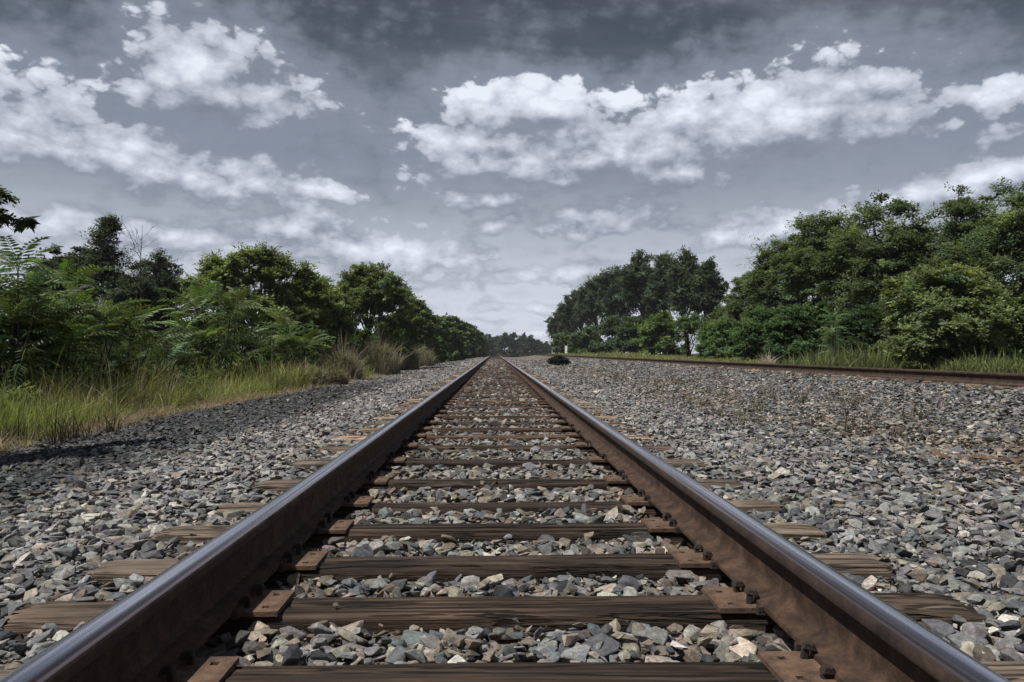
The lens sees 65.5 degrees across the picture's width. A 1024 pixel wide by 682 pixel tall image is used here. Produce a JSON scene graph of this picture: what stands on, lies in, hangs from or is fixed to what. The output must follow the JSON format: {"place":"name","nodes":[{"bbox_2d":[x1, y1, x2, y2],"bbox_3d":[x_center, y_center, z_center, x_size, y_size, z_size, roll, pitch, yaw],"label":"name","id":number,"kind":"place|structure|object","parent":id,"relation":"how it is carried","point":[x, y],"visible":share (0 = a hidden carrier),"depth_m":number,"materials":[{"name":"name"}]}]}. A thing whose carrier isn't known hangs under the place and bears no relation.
{"place":"outdoors","nodes":[
{"label":"outdoors","id":0,"kind":"place"},
{"bbox_2d":[0,319,374,442],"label":"tall grass","id":1,"kind":"structure","parent":0,"point":[247,384],"depth_m":12.75,"materials":[{"name":"green plant"}]},
{"bbox_2d":[0,354,985,453],"bbox_3d":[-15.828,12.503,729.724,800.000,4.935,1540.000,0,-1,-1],"label":"ground","id":2,"kind":"structure","parent":0,"point":[300,389],"depth_m":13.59,"materials":[{"name":"plant"}]},
{"bbox_2d":[0,185,39,245],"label":"overhanging tree","id":3,"kind":"object","parent":2,"relation":"on","point":[21,224],"visible":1,"depth_m":7.00,"materials":[{"name":"green plant"}]},
{"bbox_2d":[0,405,47,444],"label":"grass clump","id":4,"kind":"object","parent":2,"relation":"on","point":[18,434],"visible":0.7,"depth_m":8.48,"materials":[{"name":"green plant"}]},
{"bbox_2d":[0,261,74,386],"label":"sumac plant","id":5,"kind":"object","parent":2,"relation":"on","point":[5,293],"visible":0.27,"depth_m":12.37,"materials":[{"name":"green plant"}]},
{"bbox_2d":[0,322,93,391],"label":"sumac plant","id":6,"kind":"object","parent":2,"relation":"on","point":[30,340],"visible":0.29,"depth_m":12.37,"materials":[{"name":"green plant"}]},
{"bbox_2d":[0,235,108,400],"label":"sumac plant","id":7,"kind":"object","parent":2,"relation":"on","point":[28,286],"visible":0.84,"depth_m":11.88,"materials":[{"name":"green plant"}]},
{"bbox_2d":[19,242,90,369],"bbox_3d":[-17.135,-1.126,29.758,2.786,5.146,3.182,0,-1,12],"label":"dark tree","id":8,"kind":"object","parent":2,"relation":"on","point":[53,262],"visible":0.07,"depth_m":29.34,"materials":[{"name":"green plant"}]},
{"bbox_2d":[0,283,118,412],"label":"sumac plant","id":9,"kind":"object","parent":2,"relation":"on","point":[23,305],"visible":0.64,"depth_m":12.03,"materials":[{"name":"green plant"}]},
{"bbox_2d":[8,316,128,401],"bbox_3d":[-7.620,0.370,13.413,1.769,1.711,1.934,0,-1,-1],"label":"sumac plant","id":10,"kind":"object","parent":2,"relation":"on","point":[84,321],"visible":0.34,"depth_m":13.44,"materials":[{"name":"green plant"}]},
{"bbox_2d":[57,244,104,332],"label":"dark tree","id":11,"kind":"object","parent":2,"relation":"on","point":[74,255],"visible":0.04,"depth_m":32.46,"materials":[{"name":"green plant"}]},
{"bbox_2d":[3,259,166,388],"bbox_3d":[-7.953,-0.069,13.880,3.187,2.611,2.937,0,-1,-1],"label":"sumac plant","id":12,"kind":"object","parent":2,"relation":"on","point":[85,295],"visible":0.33,"depth_m":14.05,"materials":[{"name":"green plant"}]},
{"bbox_2d":[68,213,154,369],"bbox_3d":[-15.653,-1.646,30.885,3.796,6.704,4.297,1,-1,-43],"label":"dark pointed tree","id":13,"kind":"object","parent":2,"relation":"on","point":[109,227],"visible":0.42,"depth_m":30.44,"materials":[{"name":"green plant"}]},
{"bbox_2d":[45,297,180,383],"bbox_3d":[-7.923,0.192,15.284,2.820,2.140,2.552,0,-1,-1],"label":"sumac plant","id":14,"kind":"object","parent":2,"relation":"on","point":[93,320],"visible":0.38,"depth_m":15.43,"materials":[{"name":"green plant"}]},
{"bbox_2d":[104,360,152,399],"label":"bush","id":15,"kind":"object","parent":2,"relation":"on","point":[124,365],"visible":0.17,"depth_m":14.28,"materials":[{"name":"green plant"}]},
{"bbox_2d":[91,279,176,370],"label":"dark tree","id":16,"kind":"object","parent":2,"relation":"on","point":[118,294],"visible":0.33,"depth_m":28.29,"materials":[{"name":"green plant"}]},
{"bbox_2d":[90,221,188,363],"bbox_3d":[-12.690,-1.357,27.297,2.897,5.565,2.931,0,-1,-1],"label":"dead sapling","id":17,"kind":"object","parent":2,"relation":"on","point":[140,279],"visible":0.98,"depth_m":27.24,"materials":[{"name":"brown plant"}]},
{"bbox_2d":[0,363,290,411],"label":"undergrowth","id":18,"kind":"object","parent":2,"relation":"on","point":[24,384],"visible":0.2,"depth_m":14.71,"materials":[{"name":"green plant"}]},
{"bbox_2d":[93,308,205,376],"bbox_3d":[-8.326,0.290,17.802,2.676,2.000,3.161,0,-1,-1],"label":"sumac plant","id":19,"kind":"object","parent":2,"relation":"on","point":[177,351],"visible":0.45,"depth_m":17.74,"materials":[{"name":"green plant"}]},
{"bbox_2d":[125,247,190,363],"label":"dark tree","id":20,"kind":"object","parent":2,"relation":"on","point":[162,279],"visible":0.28,"depth_m":33.31,"materials":[{"name":"green plant"}]},
{"bbox_2d":[127,312,239,376],"bbox_3d":[-7.724,0.289,18.879,2.215,2.013,2.364,0,-1,15],"label":"sumac plant","id":21,"kind":"object","parent":2,"relation":"on","point":[208,339],"visible":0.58,"depth_m":18.96,"materials":[{"name":"green plant"}]},
{"bbox_2d":[161,309,248,369],"bbox_3d":[-9.563,0.248,24.807,2.671,2.523,2.736,0,-1,-29],"label":"bush","id":22,"kind":"object","parent":2,"relation":"on","point":[215,342],"visible":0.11,"depth_m":24.41,"materials":[{"name":"green plant"}]},
{"bbox_2d":[157,273,280,379],"bbox_3d":[-7.484,-0.209,19.597,3.383,3.029,2.362,0,-1,30],"label":"sumac plant","id":23,"kind":"object","parent":2,"relation":"on","point":[204,324],"visible":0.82,"depth_m":19.49,"materials":[{"name":"green plant"}]},
{"bbox_2d":[210,320,299,372],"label":"sumac plant","id":24,"kind":"object","parent":2,"relation":"on","point":[265,333],"visible":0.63,"depth_m":22.91,"materials":[{"name":"green plant"}]},
{"bbox_2d":[175,241,336,366],"bbox_3d":[-9.493,-1.134,30.079,5.704,5.365,6.246,0,-1,-1],"label":"round tree","id":25,"kind":"object","parent":2,"relation":"on","point":[269,271],"visible":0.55,"depth_m":29.18,"materials":[{"name":"green plant"}]},
{"bbox_2d":[253,311,334,370],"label":"sumac plant","id":26,"kind":"object","parent":2,"relation":"on","point":[298,343],"visible":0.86,"depth_m":23.68,"materials":[{"name":"green plant"}]},
{"bbox_2d":[257,319,333,369],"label":"bush","id":27,"kind":"object","parent":2,"relation":"on","point":[310,326],"visible":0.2,"depth_m":26.48,"materials":[{"name":"green plant"}]},
{"bbox_2d":[284,356,334,386],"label":"dry bush","id":28,"kind":"object","parent":2,"relation":"on","point":[321,378],"visible":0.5,"depth_m":21.62,"materials":[{"name":"beige plant"}]},
{"bbox_2d":[260,275,366,357],"bbox_3d":[-8.299,-0.436,32.855,4.491,4.831,4.856,0,-1,-1],"label":"round tree","id":29,"kind":"object","parent":2,"relation":"on","point":[338,317],"visible":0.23,"depth_m":32.25,"materials":[{"name":"green plant"}]},
{"bbox_2d":[314,363,349,384],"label":"dry bush","id":30,"kind":"object","parent":2,"relation":"on","point":[338,377],"visible":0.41,"depth_m":22.20,"materials":[{"name":"beige plant"}]},
{"bbox_2d":[308,329,379,380],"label":"dry bush","id":31,"kind":"object","parent":2,"relation":"on","point":[355,369],"visible":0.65,"depth_m":26.55,"materials":[{"name":"beige plant"}]},
{"bbox_2d":[335,328,382,353],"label":"bush","id":32,"kind":"object","parent":2,"relation":"on","point":[362,338],"visible":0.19,"depth_m":37.47,"materials":[{"name":"green plant"}]},
{"bbox_2d":[334,261,422,359],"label":"round tree","id":33,"kind":"object","parent":2,"relation":"on","point":[369,290],"visible":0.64,"depth_m":40.09,"materials":[{"name":"green plant"}]},
{"bbox_2d":[346,304,429,374],"bbox_3d":[-5.205,-0.104,33.235,4.427,3.169,3.812,1,-1,-37],"label":"dry bush","id":34,"kind":"object","parent":2,"relation":"on","point":[387,361],"visible":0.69,"depth_m":32.48,"materials":[{"name":"brown plant"}]},
{"bbox_2d":[396,332,429,369],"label":"dry bush","id":35,"kind":"object","parent":2,"relation":"on","point":[410,362],"visible":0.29,"depth_m":41.44,"materials":[{"name":"green plant"}]},
{"bbox_2d":[391,296,439,359],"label":"round tree","id":36,"kind":"object","parent":2,"relation":"on","point":[424,320],"visible":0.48,"depth_m":55.12,"materials":[{"name":"green plant"}]},
{"bbox_2d":[412,339,442,366],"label":"dry bush","id":37,"kind":"object","parent":2,"relation":"on","point":[427,359],"visible":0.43,"depth_m":51.53,"materials":[{"name":"beige plant"}]},
{"bbox_2d":[424,335,449,362],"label":"bush","id":38,"kind":"object","parent":2,"relation":"on","point":[439,351],"visible":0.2,"depth_m":65.67,"materials":[{"name":"green plant"}]},
{"bbox_2d":[433,315,453,363],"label":"lineside tree","id":39,"kind":"object","parent":2,"relation":"on","point":[441,326],"visible":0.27,"depth_m":71.44,"materials":[{"name":"green plant"}]},
{"bbox_2d":[435,312,464,361],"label":"lineside tree","id":40,"kind":"object","parent":2,"relation":"on","point":[455,343],"visible":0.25,"depth_m":83.41,"materials":[{"name":"green plant"}]},
{"bbox_2d":[452,315,474,353],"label":"lineside tree","id":41,"kind":"object","parent":2,"relation":"on","point":[459,323],"visible":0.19,"depth_m":99.56,"materials":[{"name":"green plant"}]},
{"bbox_2d":[462,321,478,358],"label":"lineside tree","id":42,"kind":"object","parent":2,"relation":"on","point":[471,347],"visible":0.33,"depth_m":117.30,"materials":[{"name":"green plant"}]},
{"bbox_2d":[495,332,512,356],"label":"distant tree","id":43,"kind":"object","parent":2,"relation":"on","point":[504,340],"visible":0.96,"depth_m":298.79,"materials":[{"name":"green plant"}]},
{"bbox_2d":[0,355,1023,669],"bbox_3d":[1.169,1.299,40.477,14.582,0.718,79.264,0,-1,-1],"label":"ballast stones","id":44,"kind":"object","parent":2,"relation":"on","point":[246,445],"visible":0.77,"depth_m":4.05,"materials":[{"name":"grey gravel"}]},
{"bbox_2d":[34,384,97,444],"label":"grass clump","id":45,"kind":"object","parent":44,"relation":"on","point":[60,436],"visible":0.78,"depth_m":8.06,"materials":[{"name":"green plant"}]},
{"bbox_2d":[42,378,104,438],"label":"twiggy weed","id":46,"kind":"object","parent":44,"relation":"on","point":[77,431],"visible":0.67,"depth_m":8.72,"materials":[{"name":"plant"}]},
{"bbox_2d":[86,394,139,432],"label":"grass clump","id":47,"kind":"object","parent":44,"relation":"on","point":[109,427],"visible":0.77,"depth_m":9.29,"materials":[{"name":"green plant"}]},
{"bbox_2d":[80,543,895,585],"bbox_3d":[-0.057,0.784,2.611,2.624,0.222,0.186,0,-1,-1],"label":"railroad tie","id":48,"kind":"object","parent":44,"relation":"on","point":[655,567],"visible":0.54,"depth_m":2.55,"materials":[{"name":"brown wood"}]},
{"bbox_2d":[148,512,827,547],"bbox_3d":[-0.083,0.790,3.115,2.617,0.224,0.186,0,-1,-1],"label":"railroad tie","id":49,"kind":"object","parent":44,"relation":"on","point":[662,528],"visible":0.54,"depth_m":3.06,"materials":[{"name":"brown wood"}]},
{"bbox_2d":[331,430,652,443],"bbox_3d":[-0.155,0.843,6.552,2.626,0.229,0.186,0,-1,-1],"label":"railroad tie","id":50,"kind":"object","parent":44,"relation":"on","point":[418,436],"visible":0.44,"depth_m":6.49,"materials":[{"name":"brown wood"}]},
{"bbox_2d":[347,423,637,435],"bbox_3d":[-0.154,0.849,7.145,2.624,0.226,0.186,0,-1,-1],"label":"railroad tie","id":51,"kind":"object","parent":44,"relation":"on","point":[563,429],"visible":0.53,"depth_m":7.07,"materials":[{"name":"brown wood"}]},
{"bbox_2d":[379,408,606,415],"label":"railroad tie","id":52,"kind":"object","parent":44,"relation":"on","point":[441,412],"visible":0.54,"depth_m":9.16,"materials":[{"name":"brown wood"}]},
{"bbox_2d":[1,580,986,641],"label":"railroad tie","id":53,"kind":"object","parent":44,"relation":"on","point":[735,604],"visible":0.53,"depth_m":2.11,"materials":[{"name":"brown wood"}]},
{"bbox_2d":[0,356,490,681],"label":"rail","id":54,"kind":"object","parent":53,"relation":"on","point":[147,631],"visible":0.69,"depth_m":1.99,"materials":[{"name":"metal"}]},
{"bbox_2d":[499,356,1010,681],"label":"rail","id":55,"kind":"object","parent":53,"relation":"on","point":[851,630],"visible":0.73,"depth_m":1.99,"materials":[{"name":"metal"}]},
{"bbox_2d":[361,417,626,426],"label":"railroad tie","id":56,"kind":"object","parent":44,"relation":"on","point":[434,423],"visible":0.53,"depth_m":7.73,"materials":[{"name":"brown wood"}]},
{"bbox_2d":[372,411,616,420],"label":"railroad tie","id":57,"kind":"object","parent":44,"relation":"on","point":[549,417],"visible":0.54,"depth_m":8.44,"materials":[{"name":"brown wood"}]},
{"bbox_2d":[411,393,578,398],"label":"railroad tie","id":58,"kind":"object","parent":44,"relation":"on","point":[503,397],"visible":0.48,"depth_m":12.28,"materials":[{"name":"brown wood"}]},
{"bbox_2d":[399,400,591,406],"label":"railroad tie","id":59,"kind":"object","parent":44,"relation":"on","point":[452,404],"visible":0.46,"depth_m":10.55,"materials":[{"name":"brown wood"}]},
{"bbox_2d":[317,439,675,453],"bbox_3d":[-0.104,0.834,5.857,2.624,0.234,0.186,0,-1,-1],"label":"railroad tie","id":60,"kind":"object","parent":44,"relation":"on","point":[587,446],"visible":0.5,"depth_m":5.79,"materials":[{"name":"brown wood"}]},
{"bbox_2d":[210,489,784,517],"bbox_3d":[-0.055,0.804,3.644,2.629,0.230,0.186,0,-1,-1],"label":"railroad tie","id":61,"kind":"object","parent":44,"relation":"on","point":[352,503],"visible":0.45,"depth_m":3.59,"materials":[{"name":"brown wood"}]},
{"bbox_2d":[394,403,600,409],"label":"railroad tie","id":62,"kind":"object","parent":44,"relation":"on","point":[443,407],"visible":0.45,"depth_m":9.98,"materials":[{"name":"brown wood"}]},
{"bbox_2d":[404,398,590,403],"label":"railroad tie","id":63,"kind":"object","parent":44,"relation":"on","point":[467,402],"visible":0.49,"depth_m":11.12,"materials":[{"name":"brown wood"}]},
{"bbox_2d":[289,452,708,472],"bbox_3d":[-0.076,0.819,5.049,2.626,0.225,0.186,0,-1,-1],"label":"railroad tie","id":64,"kind":"object","parent":44,"relation":"on","point":[306,464],"visible":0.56,"depth_m":4.98,"materials":[{"name":"brown wood"}]},
{"bbox_2d":[253,469,749,494],"bbox_3d":[-0.057,0.806,4.244,2.620,0.227,0.186,0,-1,-1],"label":"railroad tie","id":65,"kind":"object","parent":44,"relation":"on","point":[387,482],"visible":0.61,"depth_m":4.18,"materials":[{"name":"brown wood"}]},
{"bbox_2d":[0,640,1023,681],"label":"railroad tie","id":66,"kind":"object","parent":44,"relation":"on","point":[802,665],"visible":0.62,"depth_m":1.70,"materials":[{"name":"brown wood"}]},
{"bbox_2d":[535,354,1023,385],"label":"rail","id":67,"kind":"object","parent":44,"relation":"on","point":[1009,379],"visible":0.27,"depth_m":14.61,"materials":[{"name":"brown metal"}]},
{"bbox_2d":[922,452,1023,464],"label":"plank","id":68,"kind":"object","parent":44,"relation":"on","point":[959,456],"visible":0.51,"depth_m":5.78,"materials":[{"name":"brown wood"}]},
{"bbox_2d":[505,332,520,356],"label":"distant tree","id":69,"kind":"object","parent":2,"relation":"on","point":[514,346],"visible":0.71,"depth_m":316.88,"materials":[{"name":"green plant"}]},
{"bbox_2d":[521,334,537,356],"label":"distant tree","id":70,"kind":"object","parent":2,"relation":"on","point":[530,345],"visible":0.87,"depth_m":299.05,"materials":[{"name":"green plant"}]},
{"bbox_2d":[543,307,578,345],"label":"tall tree","id":71,"kind":"object","parent":2,"relation":"on","point":[552,327],"visible":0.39,"depth_m":148.88,"materials":[{"name":"green plant"}]},
{"bbox_2d":[550,330,573,354],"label":"bush","id":72,"kind":"object","parent":2,"relation":"on","point":[559,343],"visible":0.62,"depth_m":127.23,"materials":[{"name":"green plant"}]},
{"bbox_2d":[555,289,594,352],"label":"tall tree","id":73,"kind":"object","parent":2,"relation":"on","point":[564,310],"visible":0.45,"depth_m":137.29,"materials":[{"name":"green plant"}]},
{"bbox_2d":[566,324,603,353],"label":"bush","id":74,"kind":"object","parent":2,"relation":"on","point":[583,338],"visible":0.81,"depth_m":109.29,"materials":[{"name":"green plant"}]},
{"bbox_2d":[569,275,615,325],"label":"tall tree","id":75,"kind":"object","parent":2,"relation":"on","point":[592,308],"visible":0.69,"depth_m":121.16,"materials":[{"name":"green plant"}]},
{"bbox_2d":[546,350,655,357],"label":"verge grass","id":76,"kind":"structure","parent":2,"relation":"on","point":[621,354],"depth_m":72.99,"materials":[{"name":"green plant"}]},
{"bbox_2d":[588,315,626,353],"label":"bush","id":77,"kind":"object","parent":2,"relation":"on","point":[604,329],"visible":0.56,"depth_m":91.61,"materials":[{"name":"green plant"}]},
{"bbox_2d":[592,265,639,319],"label":"tall tree","id":78,"kind":"object","parent":2,"relation":"on","point":[611,286],"visible":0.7,"depth_m":107.26,"materials":[{"name":"green plant"}]},
{"bbox_2d":[609,313,654,354],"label":"bush","id":79,"kind":"object","parent":2,"relation":"on","point":[627,330],"visible":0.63,"depth_m":79.57,"materials":[{"name":"green plant"}]},
{"bbox_2d":[612,249,658,319],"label":"tall tree","id":80,"kind":"object","parent":2,"relation":"on","point":[638,269],"visible":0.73,"depth_m":93.55,"materials":[{"name":"green plant"}]},
{"bbox_2d":[633,309,688,355],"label":"bush","id":81,"kind":"object","parent":2,"relation":"on","point":[653,328],"visible":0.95,"depth_m":67.48,"materials":[{"name":"green plant"}]},
{"bbox_2d":[640,250,687,354],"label":"tall tree","id":82,"kind":"object","parent":2,"relation":"on","point":[656,287],"visible":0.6,"depth_m":85.61,"materials":[{"name":"green plant"}]},
{"bbox_2d":[664,245,707,355],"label":"tall tree","id":83,"kind":"object","parent":2,"relation":"on","point":[680,273],"visible":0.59,"depth_m":77.73,"materials":[{"name":"green plant"}]},
{"bbox_2d":[670,312,712,356],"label":"bush","id":84,"kind":"object","parent":2,"relation":"on","point":[690,324],"visible":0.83,"depth_m":52.06,"materials":[{"name":"green plant"}]},
{"bbox_2d":[686,255,729,320],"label":"tall tree","id":85,"kind":"object","parent":2,"relation":"on","point":[709,287],"visible":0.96,"depth_m":70.75,"materials":[{"name":"green plant"}]},
{"bbox_2d":[698,304,726,355],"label":"locust tree","id":86,"kind":"object","parent":2,"relation":"on","point":[716,312],"visible":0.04,"depth_m":51.96,"materials":[{"name":"green plant"}]},
{"bbox_2d":[690,316,740,358],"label":"bush","id":87,"kind":"object","parent":2,"relation":"on","point":[707,337],"visible":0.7,"depth_m":41.80,"materials":[{"name":"green plant"}]},
{"bbox_2d":[717,271,781,355],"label":"locust tree","id":88,"kind":"object","parent":2,"relation":"on","point":[735,305],"visible":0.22,"depth_m":43.73,"materials":[{"name":"green plant"}]},
{"bbox_2d":[727,304,779,360],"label":"bush","id":89,"kind":"object","parent":2,"relation":"on","point":[746,335],"visible":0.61,"depth_m":33.88,"materials":[{"name":"green plant"}]},
{"bbox_2d":[737,224,822,355],"bbox_3d":[13.044,-2.191,37.367,5.042,6.617,4.930,0,-1,21],"label":"locust tree","id":90,"kind":"object","parent":2,"relation":"on","point":[762,290],"visible":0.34,"depth_m":36.91,"materials":[{"name":"green plant"}]},
{"bbox_2d":[759,300,837,362],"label":"bush","id":91,"kind":"object","parent":2,"relation":"on","point":[799,319],"visible":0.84,"depth_m":27.82,"materials":[{"name":"green plant"}]},
{"bbox_2d":[614,353,1022,373],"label":"verge grass","id":92,"kind":"structure","parent":2,"relation":"on","point":[716,358],"depth_m":37.94,"materials":[{"name":"green plant"}]},
{"bbox_2d":[764,205,875,356],"bbox_3d":[12.940,-2.250,32.383,4.937,6.624,4.790,0,-1,-1],"label":"locust tree","id":93,"kind":"object","parent":2,"relation":"on","point":[797,275],"visible":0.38,"depth_m":32.06,"materials":[{"name":"green plant"}]},
{"bbox_2d":[815,308,851,357],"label":"sumac plant","id":94,"kind":"object","parent":2,"relation":"on","point":[825,330],"visible":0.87,"depth_m":20.66,"materials":[{"name":"green plant"}]},
{"bbox_2d":[795,336,912,368],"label":"grass clump","id":95,"kind":"object","parent":2,"relation":"on","point":[852,359],"visible":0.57,"depth_m":18.40,"materials":[{"name":"green plant"}]},
{"bbox_2d":[829,301,900,360],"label":"bush","id":96,"kind":"object","parent":2,"relation":"on","point":[862,323],"visible":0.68,"depth_m":24.77,"materials":[{"name":"green plant"}]},
{"bbox_2d":[803,190,948,360],"bbox_3d":[13.587,-2.252,29.586,5.463,6.591,5.417,-1,-1,40],"label":"locust tree","id":97,"kind":"object","parent":2,"relation":"on","point":[874,260],"visible":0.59,"depth_m":28.81,"materials":[{"name":"green plant"}]},
{"bbox_2d":[868,254,1023,368],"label":"maple bush","id":98,"kind":"object","parent":2,"relation":"on","point":[935,299],"visible":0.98,"depth_m":18.34,"materials":[{"name":"green plant"}]},
{"bbox_2d":[873,176,1023,328],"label":"locust tree","id":99,"kind":"object","parent":2,"relation":"on","point":[966,207],"visible":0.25,"depth_m":26.91,"materials":[{"name":"green plant"}]},
{"bbox_2d":[934,181,1023,360],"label":"locust tree","id":100,"kind":"object","parent":2,"relation":"on","point":[1008,233],"visible":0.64,"depth_m":24.04,"materials":[{"name":"green plant"}]},
{"bbox_2d":[939,346,1023,373],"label":"weed clump","id":101,"kind":"object","parent":2,"relation":"on","point":[998,365],"visible":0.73,"depth_m":15.55,"materials":[{"name":"green plant"}]},
{"bbox_2d":[994,288,1023,360],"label":"bush","id":102,"kind":"object","parent":2,"relation":"on","point":[1019,316],"visible":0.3,"depth_m":18.79,"materials":[{"name":"green plant"}]},
{"bbox_2d":[0,0,1023,353],"label":"sky","id":103,"kind":"structure","parent":0,"point":[499,155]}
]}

